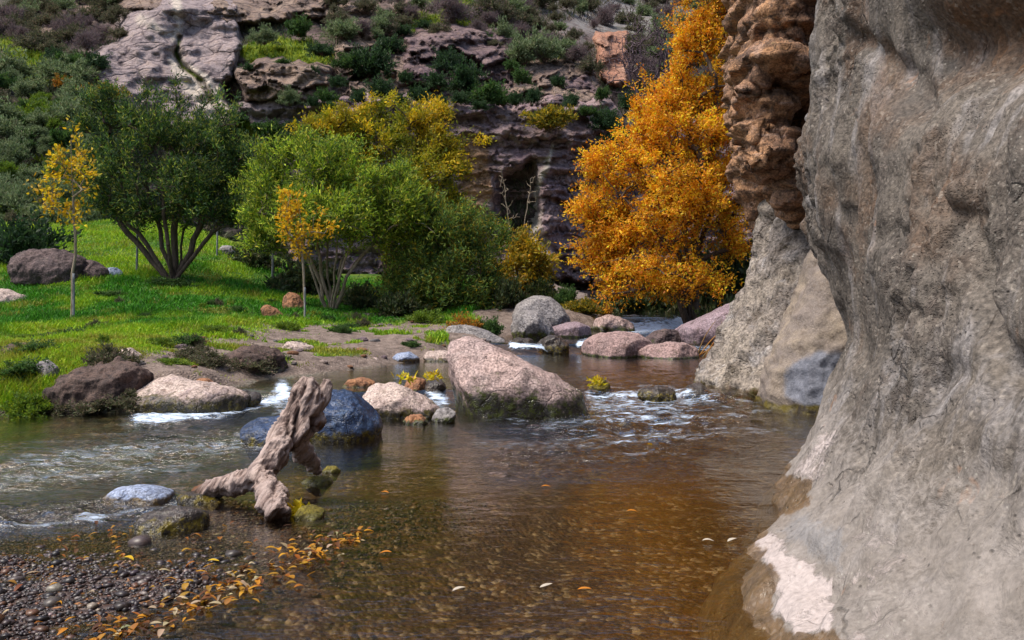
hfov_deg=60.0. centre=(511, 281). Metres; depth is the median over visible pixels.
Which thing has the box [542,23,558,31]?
bush
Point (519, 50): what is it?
bush
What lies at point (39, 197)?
bush
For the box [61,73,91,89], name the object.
bush
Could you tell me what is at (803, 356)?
rock buttress
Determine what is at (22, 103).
bush
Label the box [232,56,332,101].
cliff ledge
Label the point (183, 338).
weed tuft
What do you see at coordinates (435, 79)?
bush
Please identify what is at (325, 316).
weed tuft
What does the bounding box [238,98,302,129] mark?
cliff ledge
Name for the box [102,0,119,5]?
bush
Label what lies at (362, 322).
weed tuft
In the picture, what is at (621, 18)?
bush
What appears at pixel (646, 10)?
bush
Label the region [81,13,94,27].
bush
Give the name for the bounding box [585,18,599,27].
bush
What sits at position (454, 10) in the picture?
bush
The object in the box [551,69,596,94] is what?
cliff outcrop
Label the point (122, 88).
bush
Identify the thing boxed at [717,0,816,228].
rock overhang
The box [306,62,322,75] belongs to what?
bush
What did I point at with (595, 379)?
leaf clump
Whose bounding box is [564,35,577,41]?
bush
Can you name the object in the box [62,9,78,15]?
bush
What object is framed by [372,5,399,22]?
bush
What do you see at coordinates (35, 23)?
bush
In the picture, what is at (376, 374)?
water
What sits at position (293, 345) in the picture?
rock
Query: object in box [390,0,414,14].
bush
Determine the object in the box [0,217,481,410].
meadow grass
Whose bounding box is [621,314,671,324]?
rock
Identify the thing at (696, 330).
rock
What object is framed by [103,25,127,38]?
bush
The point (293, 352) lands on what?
stone
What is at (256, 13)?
cliff outcrop
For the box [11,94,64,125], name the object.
bush
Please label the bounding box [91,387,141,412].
bush
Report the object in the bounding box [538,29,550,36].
bush
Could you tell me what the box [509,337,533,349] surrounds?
rock
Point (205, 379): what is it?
rock
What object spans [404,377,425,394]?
rock
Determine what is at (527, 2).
bush
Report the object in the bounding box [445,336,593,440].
boulder
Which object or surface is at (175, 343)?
weed tuft
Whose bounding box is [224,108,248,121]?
bush
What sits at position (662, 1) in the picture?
bush
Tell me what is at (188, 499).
rock
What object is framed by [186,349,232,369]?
weed tuft
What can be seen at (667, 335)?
rock
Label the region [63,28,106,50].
bush
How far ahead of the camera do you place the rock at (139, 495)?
6.46 m
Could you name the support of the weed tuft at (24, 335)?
on the riverbank
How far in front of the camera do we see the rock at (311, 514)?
5.98 m
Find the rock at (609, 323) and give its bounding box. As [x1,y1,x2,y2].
[591,314,634,331]
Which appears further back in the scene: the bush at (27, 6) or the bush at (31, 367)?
the bush at (27, 6)
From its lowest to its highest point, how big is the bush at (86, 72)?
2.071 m
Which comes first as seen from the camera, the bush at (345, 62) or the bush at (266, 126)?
the bush at (266, 126)
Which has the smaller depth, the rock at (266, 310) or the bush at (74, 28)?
the rock at (266, 310)
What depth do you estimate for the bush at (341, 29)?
60.73 m
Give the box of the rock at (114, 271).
[108,267,121,276]
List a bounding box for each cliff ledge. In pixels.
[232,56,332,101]
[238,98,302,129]
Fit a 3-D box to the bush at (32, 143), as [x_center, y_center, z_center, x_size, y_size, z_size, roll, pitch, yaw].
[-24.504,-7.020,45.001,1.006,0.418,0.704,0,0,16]
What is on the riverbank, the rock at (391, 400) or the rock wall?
the rock at (391, 400)
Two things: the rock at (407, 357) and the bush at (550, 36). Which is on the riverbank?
the rock at (407, 357)
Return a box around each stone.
[174,344,187,347]
[287,351,298,354]
[356,337,367,341]
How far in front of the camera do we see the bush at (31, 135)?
45.49 m
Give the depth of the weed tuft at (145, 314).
19.88 m
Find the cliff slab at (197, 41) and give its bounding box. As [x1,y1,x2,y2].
[89,0,242,129]
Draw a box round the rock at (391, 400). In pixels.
[363,382,440,441]
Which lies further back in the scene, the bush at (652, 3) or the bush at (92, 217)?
the bush at (652, 3)
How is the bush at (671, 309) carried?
on the riverbank
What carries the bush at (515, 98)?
on the cliff at (550, 156)
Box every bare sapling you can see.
[499,167,517,276]
[518,176,535,272]
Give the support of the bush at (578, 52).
on the hillside
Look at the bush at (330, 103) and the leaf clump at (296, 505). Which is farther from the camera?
the bush at (330, 103)
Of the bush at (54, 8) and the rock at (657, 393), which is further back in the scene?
the bush at (54, 8)
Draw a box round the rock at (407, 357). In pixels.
[392,352,419,362]
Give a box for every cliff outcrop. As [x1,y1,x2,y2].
[41,3,99,32]
[118,0,336,26]
[347,9,394,36]
[400,23,517,87]
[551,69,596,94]
[592,31,630,87]
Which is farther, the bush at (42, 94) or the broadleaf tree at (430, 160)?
the bush at (42, 94)
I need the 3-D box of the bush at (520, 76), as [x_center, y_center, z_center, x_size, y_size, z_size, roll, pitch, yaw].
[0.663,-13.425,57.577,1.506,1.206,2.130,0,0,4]
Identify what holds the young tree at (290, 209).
on the riverbank
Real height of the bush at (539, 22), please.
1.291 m
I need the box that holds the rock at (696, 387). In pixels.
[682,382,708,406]
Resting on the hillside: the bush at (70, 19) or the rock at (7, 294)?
the bush at (70, 19)
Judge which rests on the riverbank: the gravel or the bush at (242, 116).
the gravel
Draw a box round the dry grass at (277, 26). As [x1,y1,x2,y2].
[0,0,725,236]
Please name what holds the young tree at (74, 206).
on the riverbank
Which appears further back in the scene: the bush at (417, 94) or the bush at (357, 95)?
the bush at (417, 94)
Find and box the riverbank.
[0,219,804,639]
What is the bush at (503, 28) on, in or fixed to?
on the hillside
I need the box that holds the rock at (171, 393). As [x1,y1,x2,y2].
[133,374,250,423]
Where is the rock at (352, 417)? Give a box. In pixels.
[309,389,382,465]
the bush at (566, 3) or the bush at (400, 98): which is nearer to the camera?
the bush at (400, 98)
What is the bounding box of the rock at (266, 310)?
[260,305,281,315]
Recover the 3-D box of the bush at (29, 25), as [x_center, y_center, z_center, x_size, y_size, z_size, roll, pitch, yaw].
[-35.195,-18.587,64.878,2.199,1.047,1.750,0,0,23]
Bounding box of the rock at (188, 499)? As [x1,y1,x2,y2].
[176,491,224,513]
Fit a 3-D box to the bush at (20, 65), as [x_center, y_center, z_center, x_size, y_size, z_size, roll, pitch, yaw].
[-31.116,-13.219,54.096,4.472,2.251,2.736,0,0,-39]
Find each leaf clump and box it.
[287,498,310,521]
[392,371,417,384]
[423,369,442,381]
[586,374,606,386]
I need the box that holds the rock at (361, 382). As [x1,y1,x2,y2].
[342,377,374,396]
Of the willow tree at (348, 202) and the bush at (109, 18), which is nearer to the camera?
the willow tree at (348, 202)
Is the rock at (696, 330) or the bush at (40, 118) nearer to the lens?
the rock at (696, 330)
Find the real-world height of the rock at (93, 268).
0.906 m
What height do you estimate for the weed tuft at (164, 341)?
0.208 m
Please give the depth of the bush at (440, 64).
58.98 m
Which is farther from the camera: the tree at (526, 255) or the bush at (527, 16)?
the bush at (527, 16)
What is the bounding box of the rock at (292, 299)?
[282,292,303,308]
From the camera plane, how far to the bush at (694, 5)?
103.66 m
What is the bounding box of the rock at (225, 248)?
[219,245,234,255]
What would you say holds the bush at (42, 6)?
on the hillside
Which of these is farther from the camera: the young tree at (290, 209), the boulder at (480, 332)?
the young tree at (290, 209)
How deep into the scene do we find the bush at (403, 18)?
64.77 m
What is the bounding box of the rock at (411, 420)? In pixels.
[403,414,427,431]
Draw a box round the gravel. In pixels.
[0,497,488,639]
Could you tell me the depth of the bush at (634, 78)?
64.81 m
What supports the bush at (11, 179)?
on the hillside
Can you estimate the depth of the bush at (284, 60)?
55.86 m
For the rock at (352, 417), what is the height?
0.781 m
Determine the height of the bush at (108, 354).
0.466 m
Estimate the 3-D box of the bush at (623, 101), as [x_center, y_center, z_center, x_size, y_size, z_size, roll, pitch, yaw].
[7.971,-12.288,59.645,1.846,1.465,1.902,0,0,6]
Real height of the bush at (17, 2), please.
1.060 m
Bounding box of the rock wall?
[697,0,1023,639]
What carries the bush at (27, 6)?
on the hillside
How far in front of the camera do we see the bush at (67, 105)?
47.69 m
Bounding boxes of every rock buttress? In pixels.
[693,199,809,416]
[749,249,846,438]
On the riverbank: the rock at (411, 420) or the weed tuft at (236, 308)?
the weed tuft at (236, 308)
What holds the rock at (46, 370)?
on the riverbank
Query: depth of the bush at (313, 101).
51.83 m
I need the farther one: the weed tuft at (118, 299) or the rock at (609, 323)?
the rock at (609, 323)
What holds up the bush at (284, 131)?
on the cliff at (550, 156)
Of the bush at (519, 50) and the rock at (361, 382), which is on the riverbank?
the rock at (361, 382)
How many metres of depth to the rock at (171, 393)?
10.89 m
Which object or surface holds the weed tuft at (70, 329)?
on the riverbank
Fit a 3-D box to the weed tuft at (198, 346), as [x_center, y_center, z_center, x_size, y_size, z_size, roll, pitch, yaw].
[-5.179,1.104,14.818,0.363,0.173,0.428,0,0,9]
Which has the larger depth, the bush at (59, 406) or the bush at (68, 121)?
the bush at (68, 121)
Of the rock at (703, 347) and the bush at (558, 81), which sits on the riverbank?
the rock at (703, 347)
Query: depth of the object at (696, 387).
12.12 m
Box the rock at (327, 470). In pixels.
[322,466,340,482]
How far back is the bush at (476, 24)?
65.69 m
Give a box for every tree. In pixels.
[23,114,101,316]
[39,66,269,278]
[219,121,446,308]
[274,184,342,316]
[282,86,496,274]
[366,181,522,314]
[478,223,565,294]
[554,0,752,323]
[605,8,680,109]
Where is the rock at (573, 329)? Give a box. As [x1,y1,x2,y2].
[553,321,591,346]
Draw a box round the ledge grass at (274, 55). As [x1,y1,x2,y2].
[0,0,575,219]
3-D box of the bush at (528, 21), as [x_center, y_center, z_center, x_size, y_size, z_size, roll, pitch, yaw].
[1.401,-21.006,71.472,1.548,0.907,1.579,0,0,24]
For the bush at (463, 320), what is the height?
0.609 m
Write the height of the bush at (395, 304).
0.964 m
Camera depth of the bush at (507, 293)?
23.77 m
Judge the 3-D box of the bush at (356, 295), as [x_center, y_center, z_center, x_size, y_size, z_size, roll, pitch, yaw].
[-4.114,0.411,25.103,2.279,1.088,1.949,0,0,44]
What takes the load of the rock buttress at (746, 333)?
in the water
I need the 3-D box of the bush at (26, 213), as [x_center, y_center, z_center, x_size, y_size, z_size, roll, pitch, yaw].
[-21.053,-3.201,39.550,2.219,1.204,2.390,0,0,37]
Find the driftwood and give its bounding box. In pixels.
[191,376,332,523]
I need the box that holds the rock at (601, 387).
[588,379,611,400]
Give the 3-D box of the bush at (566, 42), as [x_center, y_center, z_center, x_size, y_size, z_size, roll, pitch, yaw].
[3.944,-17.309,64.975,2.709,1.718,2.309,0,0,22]
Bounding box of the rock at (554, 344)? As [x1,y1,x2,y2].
[537,335,569,358]
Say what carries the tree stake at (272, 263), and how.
on the riverbank
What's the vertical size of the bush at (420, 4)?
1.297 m
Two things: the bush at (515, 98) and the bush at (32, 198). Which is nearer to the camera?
the bush at (32, 198)
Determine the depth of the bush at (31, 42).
58.93 m
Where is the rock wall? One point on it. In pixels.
(897, 497)
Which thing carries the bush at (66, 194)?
on the riverbank
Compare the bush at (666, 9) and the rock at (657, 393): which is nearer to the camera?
the rock at (657, 393)
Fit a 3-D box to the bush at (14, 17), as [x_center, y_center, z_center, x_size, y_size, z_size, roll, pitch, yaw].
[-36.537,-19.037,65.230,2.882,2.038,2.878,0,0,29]
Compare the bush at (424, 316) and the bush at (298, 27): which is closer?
the bush at (424, 316)
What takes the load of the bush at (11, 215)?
on the riverbank
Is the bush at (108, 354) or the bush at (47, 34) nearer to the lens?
the bush at (108, 354)
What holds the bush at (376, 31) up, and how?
on the cliff outcrop at (358, 16)
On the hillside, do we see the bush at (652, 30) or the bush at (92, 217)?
the bush at (652, 30)
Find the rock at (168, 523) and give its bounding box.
[132,505,209,540]
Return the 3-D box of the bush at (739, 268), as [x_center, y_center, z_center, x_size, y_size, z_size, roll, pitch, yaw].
[5.913,0.017,24.452,2.531,3.275,2.747,0,0,-44]
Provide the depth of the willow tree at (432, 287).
24.03 m
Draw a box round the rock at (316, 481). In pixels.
[301,475,333,496]
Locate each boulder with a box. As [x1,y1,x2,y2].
[7,248,88,286]
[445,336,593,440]
[446,325,504,344]
[511,310,554,338]
[512,295,570,326]
[581,331,653,371]
[637,341,699,374]
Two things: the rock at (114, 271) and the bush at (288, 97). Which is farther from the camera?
the bush at (288, 97)
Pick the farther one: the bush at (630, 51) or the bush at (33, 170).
the bush at (630, 51)
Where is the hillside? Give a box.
[0,0,724,290]
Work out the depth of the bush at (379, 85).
53.92 m
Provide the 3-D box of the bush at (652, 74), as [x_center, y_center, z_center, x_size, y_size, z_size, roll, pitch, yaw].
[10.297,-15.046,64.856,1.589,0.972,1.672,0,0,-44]
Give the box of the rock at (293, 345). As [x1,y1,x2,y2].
[282,341,313,351]
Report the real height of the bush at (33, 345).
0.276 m
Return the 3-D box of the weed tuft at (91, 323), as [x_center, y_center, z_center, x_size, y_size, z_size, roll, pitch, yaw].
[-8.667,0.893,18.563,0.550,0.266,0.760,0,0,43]
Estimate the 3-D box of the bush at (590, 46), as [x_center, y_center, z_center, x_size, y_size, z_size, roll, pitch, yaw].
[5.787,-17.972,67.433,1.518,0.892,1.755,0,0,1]
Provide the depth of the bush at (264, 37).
59.23 m
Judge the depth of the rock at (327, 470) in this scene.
7.42 m
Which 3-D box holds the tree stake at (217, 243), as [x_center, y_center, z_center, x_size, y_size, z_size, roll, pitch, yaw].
[-10.640,-1.411,31.975,0.081,1.365,0.080,0,0,-23]
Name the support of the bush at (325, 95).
on the cliff at (550, 156)
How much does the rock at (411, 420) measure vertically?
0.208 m
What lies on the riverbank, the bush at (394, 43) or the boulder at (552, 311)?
the boulder at (552, 311)
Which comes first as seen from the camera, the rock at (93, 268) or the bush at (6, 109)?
the rock at (93, 268)
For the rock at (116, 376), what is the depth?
10.97 m
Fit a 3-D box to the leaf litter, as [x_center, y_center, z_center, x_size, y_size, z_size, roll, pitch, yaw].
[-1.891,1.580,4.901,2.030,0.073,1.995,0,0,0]
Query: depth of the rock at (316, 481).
6.99 m
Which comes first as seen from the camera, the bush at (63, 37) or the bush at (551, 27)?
the bush at (63, 37)
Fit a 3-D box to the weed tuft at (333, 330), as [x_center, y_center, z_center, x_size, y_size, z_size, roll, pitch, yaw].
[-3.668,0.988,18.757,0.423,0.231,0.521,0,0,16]
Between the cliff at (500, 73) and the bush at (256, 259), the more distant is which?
the cliff at (500, 73)
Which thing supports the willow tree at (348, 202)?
on the riverbank
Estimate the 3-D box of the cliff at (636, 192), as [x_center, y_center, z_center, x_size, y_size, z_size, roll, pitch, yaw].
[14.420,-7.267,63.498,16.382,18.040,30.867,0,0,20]
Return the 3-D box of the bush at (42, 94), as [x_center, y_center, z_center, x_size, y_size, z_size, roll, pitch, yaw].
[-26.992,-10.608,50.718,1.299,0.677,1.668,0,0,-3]
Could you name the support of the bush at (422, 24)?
on the cliff outcrop at (420, 52)
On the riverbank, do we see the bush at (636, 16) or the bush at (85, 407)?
the bush at (85, 407)
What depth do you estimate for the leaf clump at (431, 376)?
11.78 m
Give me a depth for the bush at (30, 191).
41.29 m
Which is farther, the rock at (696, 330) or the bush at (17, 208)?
the bush at (17, 208)
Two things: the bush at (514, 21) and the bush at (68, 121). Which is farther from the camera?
the bush at (514, 21)
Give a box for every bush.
[0,3,27,19]
[0,11,33,33]
[0,16,16,35]
[0,30,61,50]
[0,44,38,80]
[0,71,19,90]
[0,88,20,104]
[0,95,24,119]
[0,111,25,139]
[0,114,43,148]
[0,133,34,164]
[0,151,17,164]
[0,159,20,179]
[0,171,14,184]
[0,171,25,194]
[0,178,34,213]
[0,203,84,264]
[0,338,59,353]
[0,355,66,379]
[0,388,53,422]
[1,64,23,81]
[2,209,23,222]
[3,19,29,39]
[3,199,60,219]
[7,0,21,5]
[8,71,48,98]
[8,113,28,126]
[8,205,27,213]
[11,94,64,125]
[11,159,56,182]
[11,213,54,223]
[15,0,42,14]
[15,172,35,186]
[16,98,29,107]
[16,128,36,137]
[18,26,67,43]
[18,180,35,197]
[19,0,53,12]
[19,22,44,32]
[20,139,36,146]
[22,8,41,22]
[23,104,61,129]
[23,194,37,204]
[25,124,50,134]
[25,181,35,192]
[26,52,83,82]
[29,91,53,101]
[30,11,52,25]
[33,40,74,53]
[33,178,47,194]
[34,194,58,204]
[36,133,54,145]
[36,143,52,154]
[36,204,87,223]
[37,11,66,23]
[39,56,106,84]
[40,44,64,59]
[40,175,74,199]
[42,2,60,14]
[42,11,89,30]
[45,116,64,127]
[45,397,81,415]
[46,195,87,209]
[47,124,77,148]
[48,16,61,29]
[48,88,91,123]
[50,0,78,10]
[50,144,83,163]
[51,28,73,41]
[51,50,84,64]
[51,131,91,153]
[52,73,71,87]
[52,76,108,106]
[57,4,89,20]
[59,21,92,41]
[59,105,116,142]
[60,394,132,417]
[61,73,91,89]
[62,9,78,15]
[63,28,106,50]
[66,119,86,134]
[69,187,87,202]
[74,3,107,19]
[78,203,98,219]
[79,0,101,5]
[79,22,113,40]
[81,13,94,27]
[81,340,143,366]
[82,207,101,221]
[83,47,112,69]
[86,0,113,11]
[89,78,132,98]
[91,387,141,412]
[92,289,128,296]
[98,11,120,24]
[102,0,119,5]
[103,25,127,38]
[105,2,131,17]
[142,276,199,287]
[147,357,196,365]
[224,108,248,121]
[226,351,279,373]
[227,239,288,271]
[237,61,254,70]
[245,22,280,45]
[250,117,283,138]
[260,254,343,295]
[273,57,293,63]
[276,83,305,106]
[277,117,304,139]
[283,12,314,38]
[303,39,335,57]
[305,93,323,106]
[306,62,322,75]
[312,15,361,39]
[313,86,341,102]
[319,0,351,7]
[320,7,353,25]
[324,101,338,108]
[327,73,347,87]
[328,2,340,12]
[328,51,357,70]
[334,278,383,310]
[348,35,399,79]
[348,86,366,102]
[351,0,380,12]
[355,18,374,34]
[362,72,397,97]
[363,286,430,316]
[369,13,389,29]
[369,26,384,37]
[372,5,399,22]
[376,33,407,52]
[382,16,399,33]
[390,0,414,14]
[392,12,416,26]
[392,21,417,35]
[394,92,409,107]
[397,68,415,84]
[400,339,422,347]
[402,3,425,19]
[404,307,445,324]
[406,81,432,102]
[408,0,432,9]
[413,17,432,28]
[418,67,453,89]
[423,0,482,23]
[424,21,455,32]
[427,44,466,71]
[429,90,450,107]
[441,56,490,92]
[442,308,483,328]
[447,90,472,103]
[457,77,511,104]
[467,16,487,30]
[467,99,491,110]
[468,0,524,18]
[476,10,502,24]
[477,315,505,335]
[487,4,523,25]
[487,38,504,46]
[488,15,516,38]
[488,87,511,105]
[492,271,531,309]
[498,0,530,11]
[502,57,520,70]
[504,23,544,65]
[507,89,525,106]
[508,18,521,26]
[510,64,533,85]
[512,19,531,37]
[516,9,535,23]
[518,0,537,8]
[518,100,578,129]
[521,84,547,104]
[522,14,536,25]
[523,5,541,17]
[523,276,558,298]
[528,34,566,62]
[529,15,548,31]
[532,0,562,8]
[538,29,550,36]
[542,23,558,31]
[542,30,558,41]
[545,10,567,20]
[547,1,559,12]
[549,73,568,87]
[550,34,579,54]
[553,20,567,30]
[553,283,577,304]
[555,42,594,62]
[557,0,579,9]
[559,90,580,108]
[560,294,604,315]
[563,26,586,39]
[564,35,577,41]
[574,0,589,14]
[575,55,606,75]
[577,103,600,115]
[580,40,596,52]
[581,0,608,12]
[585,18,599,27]
[585,103,626,130]
[590,284,653,313]
[592,126,631,150]
[594,4,618,27]
[594,84,612,100]
[596,301,615,314]
[605,2,624,10]
[613,11,633,23]
[617,88,638,109]
[620,0,635,4]
[623,38,647,56]
[624,19,646,31]
[625,11,649,22]
[626,32,648,41]
[627,64,652,82]
[631,0,655,15]
[632,51,657,67]
[639,0,662,8]
[640,285,670,311]
[642,41,669,58]
[642,70,657,81]
[645,35,665,48]
[648,11,675,28]
[650,22,662,35]
[650,244,708,318]
[651,6,663,13]
[654,0,669,3]
[657,0,674,17]
[673,229,752,318]
[675,12,690,23]
[689,1,703,8]
[690,64,716,79]
[692,293,734,316]
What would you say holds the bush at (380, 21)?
on the cliff outcrop at (358, 16)
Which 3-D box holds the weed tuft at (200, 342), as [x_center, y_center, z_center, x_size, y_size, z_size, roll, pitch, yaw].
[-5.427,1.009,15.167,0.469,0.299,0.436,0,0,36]
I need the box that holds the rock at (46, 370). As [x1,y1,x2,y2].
[36,360,58,377]
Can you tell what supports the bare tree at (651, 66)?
on the cliff at (636, 192)
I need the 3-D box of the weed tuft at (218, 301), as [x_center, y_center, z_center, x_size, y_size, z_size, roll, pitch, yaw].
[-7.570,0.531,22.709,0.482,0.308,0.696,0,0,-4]
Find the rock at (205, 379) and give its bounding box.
[197,378,213,381]
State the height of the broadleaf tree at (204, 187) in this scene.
6.720 m
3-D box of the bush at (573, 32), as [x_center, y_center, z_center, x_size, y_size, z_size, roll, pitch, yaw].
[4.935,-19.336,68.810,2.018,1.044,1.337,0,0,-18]
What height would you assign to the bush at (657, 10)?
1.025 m
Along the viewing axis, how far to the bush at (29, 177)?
42.35 m
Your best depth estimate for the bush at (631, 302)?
26.54 m
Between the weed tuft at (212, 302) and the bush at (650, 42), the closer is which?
the weed tuft at (212, 302)
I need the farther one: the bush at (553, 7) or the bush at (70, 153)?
the bush at (553, 7)
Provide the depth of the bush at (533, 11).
73.30 m
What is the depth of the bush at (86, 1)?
71.16 m
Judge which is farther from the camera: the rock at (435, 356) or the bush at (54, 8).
the bush at (54, 8)
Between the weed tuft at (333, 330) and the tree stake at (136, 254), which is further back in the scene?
the tree stake at (136, 254)
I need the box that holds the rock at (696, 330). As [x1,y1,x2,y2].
[675,303,729,353]
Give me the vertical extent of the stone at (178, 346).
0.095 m
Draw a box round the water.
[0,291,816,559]
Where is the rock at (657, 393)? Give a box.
[637,385,676,411]
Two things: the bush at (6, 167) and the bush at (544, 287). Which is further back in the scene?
the bush at (6, 167)
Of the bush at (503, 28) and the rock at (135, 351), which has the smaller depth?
the rock at (135, 351)
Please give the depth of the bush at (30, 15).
67.78 m
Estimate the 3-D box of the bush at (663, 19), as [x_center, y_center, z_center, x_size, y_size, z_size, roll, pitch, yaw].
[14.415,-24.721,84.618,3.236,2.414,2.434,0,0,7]
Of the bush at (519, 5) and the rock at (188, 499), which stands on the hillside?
the bush at (519, 5)
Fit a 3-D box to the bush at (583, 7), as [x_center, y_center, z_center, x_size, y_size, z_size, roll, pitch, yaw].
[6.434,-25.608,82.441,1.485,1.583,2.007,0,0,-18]
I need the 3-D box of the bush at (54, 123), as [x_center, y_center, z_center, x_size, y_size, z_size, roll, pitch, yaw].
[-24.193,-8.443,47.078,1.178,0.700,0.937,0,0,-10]
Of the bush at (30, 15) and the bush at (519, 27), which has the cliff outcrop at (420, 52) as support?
the bush at (519, 27)
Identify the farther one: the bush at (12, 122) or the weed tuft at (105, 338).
the bush at (12, 122)
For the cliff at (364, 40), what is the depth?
60.16 m
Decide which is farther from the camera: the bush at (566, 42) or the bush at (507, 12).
the bush at (507, 12)
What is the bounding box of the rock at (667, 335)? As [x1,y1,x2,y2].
[645,329,680,341]
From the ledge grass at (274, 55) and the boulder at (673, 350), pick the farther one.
the ledge grass at (274, 55)
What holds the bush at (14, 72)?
on the hillside
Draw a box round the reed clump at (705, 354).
[698,320,715,356]
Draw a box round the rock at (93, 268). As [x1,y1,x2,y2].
[82,260,109,279]
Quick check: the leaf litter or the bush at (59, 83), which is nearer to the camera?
the leaf litter
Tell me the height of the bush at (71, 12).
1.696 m
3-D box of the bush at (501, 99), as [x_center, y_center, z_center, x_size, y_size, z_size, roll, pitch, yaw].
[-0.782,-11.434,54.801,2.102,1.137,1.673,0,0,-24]
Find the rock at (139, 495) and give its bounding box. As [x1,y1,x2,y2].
[101,484,175,513]
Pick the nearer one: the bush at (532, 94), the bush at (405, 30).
the bush at (532, 94)
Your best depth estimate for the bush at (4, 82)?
51.65 m
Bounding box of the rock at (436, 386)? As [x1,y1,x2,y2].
[425,378,445,401]
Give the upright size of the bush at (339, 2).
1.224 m
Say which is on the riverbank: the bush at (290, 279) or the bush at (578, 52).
the bush at (290, 279)
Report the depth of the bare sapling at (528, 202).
44.00 m
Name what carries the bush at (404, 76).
on the cliff at (550, 156)
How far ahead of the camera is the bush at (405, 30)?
63.31 m
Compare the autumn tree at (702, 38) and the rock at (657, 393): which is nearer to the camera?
the rock at (657, 393)
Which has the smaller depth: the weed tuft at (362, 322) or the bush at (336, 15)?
the weed tuft at (362, 322)
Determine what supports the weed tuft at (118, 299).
on the riverbank
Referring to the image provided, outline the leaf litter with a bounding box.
[2,520,372,639]
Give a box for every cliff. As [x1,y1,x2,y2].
[288,89,622,285]
[333,0,413,96]
[428,60,512,97]
[510,57,611,102]
[585,118,752,290]
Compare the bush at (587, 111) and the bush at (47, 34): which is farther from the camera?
the bush at (47, 34)
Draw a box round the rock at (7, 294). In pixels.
[0,288,25,303]
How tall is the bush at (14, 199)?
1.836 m
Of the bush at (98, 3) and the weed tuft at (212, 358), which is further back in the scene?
the bush at (98, 3)
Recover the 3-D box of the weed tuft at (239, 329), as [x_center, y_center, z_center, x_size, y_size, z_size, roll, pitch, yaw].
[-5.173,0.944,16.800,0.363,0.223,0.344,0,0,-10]
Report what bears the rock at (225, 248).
on the riverbank
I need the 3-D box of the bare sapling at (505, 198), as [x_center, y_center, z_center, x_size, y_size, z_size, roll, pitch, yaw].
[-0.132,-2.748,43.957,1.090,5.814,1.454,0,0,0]
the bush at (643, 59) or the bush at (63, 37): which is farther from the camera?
the bush at (643, 59)
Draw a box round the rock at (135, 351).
[119,347,141,357]
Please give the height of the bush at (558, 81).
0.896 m
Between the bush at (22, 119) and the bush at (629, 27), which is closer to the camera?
the bush at (22, 119)
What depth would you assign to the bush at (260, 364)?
13.42 m
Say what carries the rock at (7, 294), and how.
on the riverbank
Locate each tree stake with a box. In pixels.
[136,222,137,269]
[216,231,217,255]
[271,222,273,276]
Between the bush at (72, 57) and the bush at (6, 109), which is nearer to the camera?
the bush at (6, 109)
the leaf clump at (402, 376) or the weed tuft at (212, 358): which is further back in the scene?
the weed tuft at (212, 358)
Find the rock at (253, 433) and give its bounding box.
[240,415,292,461]
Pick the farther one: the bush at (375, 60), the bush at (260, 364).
the bush at (375, 60)
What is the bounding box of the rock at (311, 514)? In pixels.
[293,504,324,526]
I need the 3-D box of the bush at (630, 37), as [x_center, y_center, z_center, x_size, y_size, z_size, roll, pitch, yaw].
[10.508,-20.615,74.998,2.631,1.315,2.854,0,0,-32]
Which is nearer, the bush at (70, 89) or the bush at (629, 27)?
the bush at (70, 89)
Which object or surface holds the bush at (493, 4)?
on the hillside
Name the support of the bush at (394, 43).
on the cliff at (364, 40)
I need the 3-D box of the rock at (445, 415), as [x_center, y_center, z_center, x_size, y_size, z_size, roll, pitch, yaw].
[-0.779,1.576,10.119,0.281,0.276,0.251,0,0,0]
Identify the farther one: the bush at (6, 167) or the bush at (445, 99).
the bush at (445, 99)
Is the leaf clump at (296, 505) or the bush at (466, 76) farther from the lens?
the bush at (466, 76)
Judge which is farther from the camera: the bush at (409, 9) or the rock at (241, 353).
the bush at (409, 9)
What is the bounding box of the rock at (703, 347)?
[699,342,713,354]
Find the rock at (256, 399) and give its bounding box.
[242,390,261,409]
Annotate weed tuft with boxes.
[4,334,33,338]
[50,326,86,333]
[84,318,110,326]
[93,333,110,343]
[110,296,124,302]
[137,312,151,316]
[145,336,180,347]
[152,337,186,345]
[168,345,206,359]
[172,332,208,345]
[186,333,206,345]
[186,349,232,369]
[193,344,211,350]
[194,324,233,335]
[207,299,215,304]
[210,298,224,305]
[229,305,244,311]
[231,327,246,335]
[271,319,301,330]
[287,311,301,318]
[321,314,335,320]
[326,323,349,332]
[333,325,351,333]
[341,322,360,327]
[343,312,364,318]
[355,317,370,326]
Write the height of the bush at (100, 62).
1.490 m
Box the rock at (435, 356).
[423,350,447,364]
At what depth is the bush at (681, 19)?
88.99 m
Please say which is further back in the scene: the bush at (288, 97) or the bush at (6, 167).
the bush at (288, 97)
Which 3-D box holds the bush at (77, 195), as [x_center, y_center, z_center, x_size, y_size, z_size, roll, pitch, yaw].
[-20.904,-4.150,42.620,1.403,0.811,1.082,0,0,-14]
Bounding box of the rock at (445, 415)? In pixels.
[432,407,455,431]
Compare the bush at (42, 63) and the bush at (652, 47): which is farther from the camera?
the bush at (652, 47)
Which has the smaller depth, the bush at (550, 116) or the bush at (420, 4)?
the bush at (550, 116)
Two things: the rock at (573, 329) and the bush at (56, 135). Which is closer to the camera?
the rock at (573, 329)

